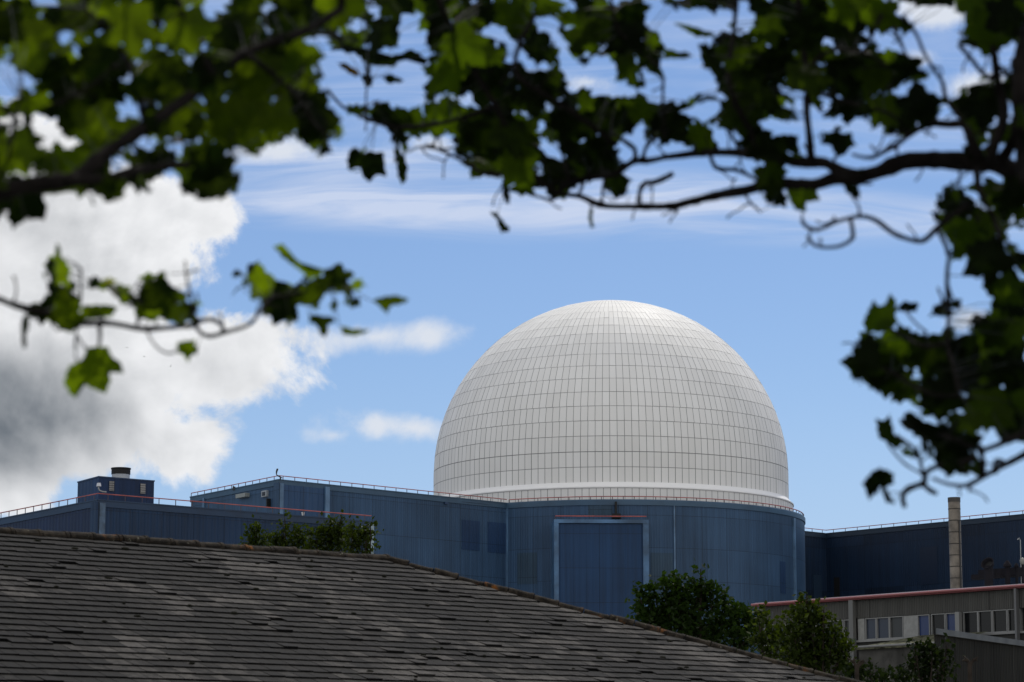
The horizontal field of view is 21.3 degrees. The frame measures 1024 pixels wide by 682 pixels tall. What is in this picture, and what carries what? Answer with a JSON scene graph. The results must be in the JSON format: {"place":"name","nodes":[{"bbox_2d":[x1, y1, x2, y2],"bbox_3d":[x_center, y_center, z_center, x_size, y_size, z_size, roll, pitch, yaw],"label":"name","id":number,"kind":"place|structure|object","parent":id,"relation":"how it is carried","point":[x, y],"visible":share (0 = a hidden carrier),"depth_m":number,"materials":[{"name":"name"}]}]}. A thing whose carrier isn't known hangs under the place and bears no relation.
{"place":"outdoors","nodes":[
{"label":"outdoors","id":0,"kind":"place"},
{"bbox_2d":[0,493,373,553],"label":"store building","id":1,"kind":"structure","parent":0,"point":[153,520],"depth_m":264.23,"materials":[{"name":"blue paint"}]},
{"bbox_2d":[77,467,154,502],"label":"plant room","id":2,"kind":"object","parent":1,"relation":"on","point":[120,481],"visible":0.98,"depth_m":265.48,"materials":[{"name":"blue metal"}]},
{"bbox_2d":[96,483,106,492],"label":"roof lamp","id":3,"kind":"object","parent":2,"relation":"attached to","point":[98,485],"visible":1,"depth_m":256.18,"materials":[{"name":"grey metal"}]},
{"bbox_2d":[189,475,507,586],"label":"auxiliary building","id":4,"kind":"structure","parent":0,"point":[465,537],"depth_m":328.73,"materials":[{"name":"blue paint"}]},
{"bbox_2d":[261,490,267,496],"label":"window","id":5,"kind":"structure","parent":4,"relation":"in","point":[264,493],"depth_m":316.68,"materials":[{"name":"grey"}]},
{"bbox_2d":[0,527,864,681],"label":"slate roofed house","id":6,"kind":"structure","parent":0,"point":[84,607],"depth_m":39.16,"materials":[{"name":"black stone"}]},
{"bbox_2d":[0,0,1023,532],"label":"sky","id":7,"kind":"structure","parent":0,"point":[261,398],"materials":[{"name":"blue"}]},
{"bbox_2d":[805,510,1023,598],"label":"turbine hall","id":8,"kind":"structure","parent":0,"point":[898,559],"depth_m":367.67,"materials":[{"name":"blue painted metal cladding"}]},
{"bbox_2d":[812,575,821,598],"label":"personnel door","id":9,"kind":"structure","parent":8,"relation":"in","point":[817,579],"depth_m":375.93,"materials":[{"name":"blue metal"}]},
{"label":"ground","id":10,"kind":"structure","parent":0,"visible":0},
{"bbox_2d":[0,0,408,397],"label":"sycamore tree","id":11,"kind":"object","parent":10,"relation":"on","point":[88,89],"visible":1,"depth_m":6.33,"materials":[{"name":"green plant"}]},
{"bbox_2d":[239,514,274,545],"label":"tree","id":12,"kind":"object","parent":10,"relation":"on","point":[255,537],"visible":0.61,"depth_m":112.16,"materials":[{"name":"green plant"}]},
{"bbox_2d":[257,510,314,549],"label":"tree","id":13,"kind":"object","parent":10,"relation":"on","point":[281,541],"visible":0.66,"depth_m":110.08,"materials":[{"name":"green plant"}]},
{"bbox_2d":[294,509,351,552],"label":"tree","id":14,"kind":"object","parent":10,"relation":"on","point":[331,541],"visible":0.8,"depth_m":108.04,"materials":[{"name":"green plant"}]},
{"bbox_2d":[335,516,383,553],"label":"tree","id":15,"kind":"object","parent":10,"relation":"on","point":[362,537],"visible":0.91,"depth_m":106.10,"materials":[{"name":"green plant"}]},
{"bbox_2d":[434,300,793,510],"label":"reactor building","id":16,"kind":"structure","parent":10,"relation":"on","point":[610,398],"depth_m":344.60,"materials":[{"name":"grey metal"}]},
{"bbox_2d":[506,496,805,653],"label":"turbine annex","id":17,"kind":"object","parent":10,"relation":"on","point":[599,555],"visible":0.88,"depth_m":336.54,"materials":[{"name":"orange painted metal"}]},
{"bbox_2d":[559,524,642,621],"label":"door","id":18,"kind":"structure","parent":17,"relation":"in","point":[599,564],"depth_m":331.35,"materials":[{"name":"blue metal"}]},
{"bbox_2d":[326,0,1023,507],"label":"sycamore tree","id":19,"kind":"object","parent":10,"relation":"on","point":[980,364],"visible":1,"depth_m":7.78,"materials":[{"name":"green plant"}]},
{"bbox_2d":[625,559,771,652],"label":"bush","id":20,"kind":"object","parent":10,"relation":"on","point":[674,613],"visible":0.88,"depth_m":77.59,"materials":[{"name":"green plant"}]},
{"bbox_2d":[744,600,793,658],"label":"tree","id":21,"kind":"object","parent":10,"relation":"on","point":[761,639],"visible":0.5,"depth_m":73.61,"materials":[{"name":"green plant"}]},
{"bbox_2d":[764,591,857,680],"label":"tree","id":22,"kind":"object","parent":10,"relation":"on","point":[818,645],"visible":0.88,"depth_m":67.57,"materials":[{"name":"green plant"}]},
{"bbox_2d":[847,657,864,679],"bbox_3d":[7.291,9.002,57.301,0.378,4.659,0.140,0,-10,0],"label":"bare sapling","id":23,"kind":"object","parent":10,"relation":"on","point":[858,664],"visible":1,"depth_m":57.63,"materials":[{"name":"brown plant"}]},
{"bbox_2d":[843,657,897,681],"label":"bush","id":24,"kind":"object","parent":10,"relation":"on","point":[867,673],"visible":0.81,"depth_m":59.57,"materials":[{"name":"green plant"}]},
{"bbox_2d":[751,583,1023,678],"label":"office block","id":25,"kind":"structure","parent":10,"relation":"on","point":[996,610],"depth_m":159.19,"materials":[{"name":"grey"}]},
{"bbox_2d":[829,620,843,637],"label":"window","id":26,"kind":"structure","parent":25,"relation":"in","point":[842,621],"depth_m":163.91,"materials":[{"name":"grey glass"}]},
{"bbox_2d":[844,619,856,639],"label":"window","id":27,"kind":"structure","parent":25,"relation":"in","point":[846,622],"depth_m":163.59,"materials":[{"name":"grey glass"}]},
{"bbox_2d":[865,618,876,639],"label":"window","id":28,"kind":"structure","parent":25,"relation":"in","point":[870,623],"depth_m":162.20,"materials":[{"name":"grey"}]},
{"bbox_2d":[876,617,889,638],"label":"window","id":29,"kind":"structure","parent":25,"relation":"in","point":[882,623],"depth_m":161.49,"materials":[{"name":"grey"}]},
{"bbox_2d":[889,616,903,637],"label":"window","id":30,"kind":"structure","parent":25,"relation":"in","point":[896,626],"depth_m":160.74,"materials":[{"name":"grey glass"}]},
{"bbox_2d":[917,614,930,635],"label":"window","id":31,"kind":"structure","parent":25,"relation":"in","point":[923,621],"depth_m":159.18,"materials":[{"name":"blue glass"}]},
{"bbox_2d":[931,613,945,634],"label":"window","id":32,"kind":"structure","parent":25,"relation":"in","point":[937,620],"depth_m":158.48,"materials":[{"name":"grey glass"}]},
{"bbox_2d":[945,613,954,630],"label":"window","id":33,"kind":"structure","parent":25,"relation":"in","point":[950,617],"depth_m":157.75,"materials":[{"name":"blue glass"}]},
{"bbox_2d":[963,611,977,632],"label":"window","id":34,"kind":"structure","parent":25,"relation":"in","point":[970,619],"depth_m":156.63,"materials":[{"name":"grey glass"}]},
{"bbox_2d":[978,610,992,632],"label":"window","id":35,"kind":"structure","parent":25,"relation":"in","point":[984,617],"depth_m":155.85,"materials":[{"name":"grey glass"}]},
{"bbox_2d":[981,557,993,585],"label":"cowl vent","id":36,"kind":"object","parent":25,"relation":"on","point":[987,564],"visible":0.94,"depth_m":169.75,"materials":[{"name":"metal"}]},
{"bbox_2d":[971,567,1021,579],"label":"duct run","id":37,"kind":"object","parent":25,"relation":"on","point":[999,573],"visible":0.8,"depth_m":172.84,"materials":[{"name":"metal"}]},
{"bbox_2d":[1017,538,1021,583],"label":"aerial","id":38,"kind":"object","parent":37,"relation":"attached to","point":[1020,557],"visible":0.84,"depth_m":173.13,"materials":[{"name":"grey metal"}]},
{"bbox_2d":[992,609,1007,632],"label":"window","id":39,"kind":"structure","parent":25,"relation":"in","point":[999,617],"depth_m":155.07,"materials":[{"name":"grey glass"}]},
{"bbox_2d":[1003,560,1011,584],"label":"roof vent","id":40,"kind":"object","parent":25,"relation":"on","point":[1007,564],"visible":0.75,"depth_m":171.81,"materials":[{"name":"metal"}]},
{"bbox_2d":[1007,608,1022,631],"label":"window","id":41,"kind":"structure","parent":25,"relation":"in","point":[1010,612],"depth_m":154.39,"materials":[{"name":"grey"}]},
{"bbox_2d":[1014,563,1018,583],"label":"roof vent","id":42,"kind":"object","parent":25,"relation":"on","point":[1016,565],"visible":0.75,"depth_m":171.87,"materials":[{"name":"metal"}]},
{"bbox_2d":[1020,558,1023,583],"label":"ball vent","id":43,"kind":"object","parent":25,"relation":"on","point":[1022,563],"visible":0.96,"depth_m":170.92,"materials":[{"name":"grey metal"}]},
{"bbox_2d":[875,667,919,681],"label":"bush","id":44,"kind":"object","parent":10,"relation":"on","point":[902,678],"visible":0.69,"depth_m":60.56,"materials":[{"name":"green plant"}]},
{"bbox_2d":[855,632,984,681],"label":"lean to","id":45,"kind":"object","parent":10,"relation":"on","point":[884,654],"visible":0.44,"depth_m":156.81,"materials":[{"name":"concrete"}]},
{"bbox_2d":[895,632,965,681],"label":"tree","id":46,"kind":"object","parent":10,"relation":"on","point":[925,667],"visible":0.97,"depth_m":61.59,"materials":[{"name":"green plant"}]},
{"bbox_2d":[948,497,962,588],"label":"chimney","id":47,"kind":"object","parent":10,"relation":"on","point":[955,543],"visible":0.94,"depth_m":175.95,"materials":[{"name":"grey concrete"}]},
{"bbox_2d":[962,655,977,681],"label":"bare sapling","id":48,"kind":"object","parent":10,"relation":"on","point":[969,667],"visible":1,"depth_m":57.63,"materials":[{"name":"brown plant"}]},
{"bbox_2d":[934,628,1023,681],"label":"side annex","id":49,"kind":"object","parent":10,"relation":"on","point":[1000,659],"visible":0.84,"depth_m":122.49,"materials":[{"name":"grey metal"}]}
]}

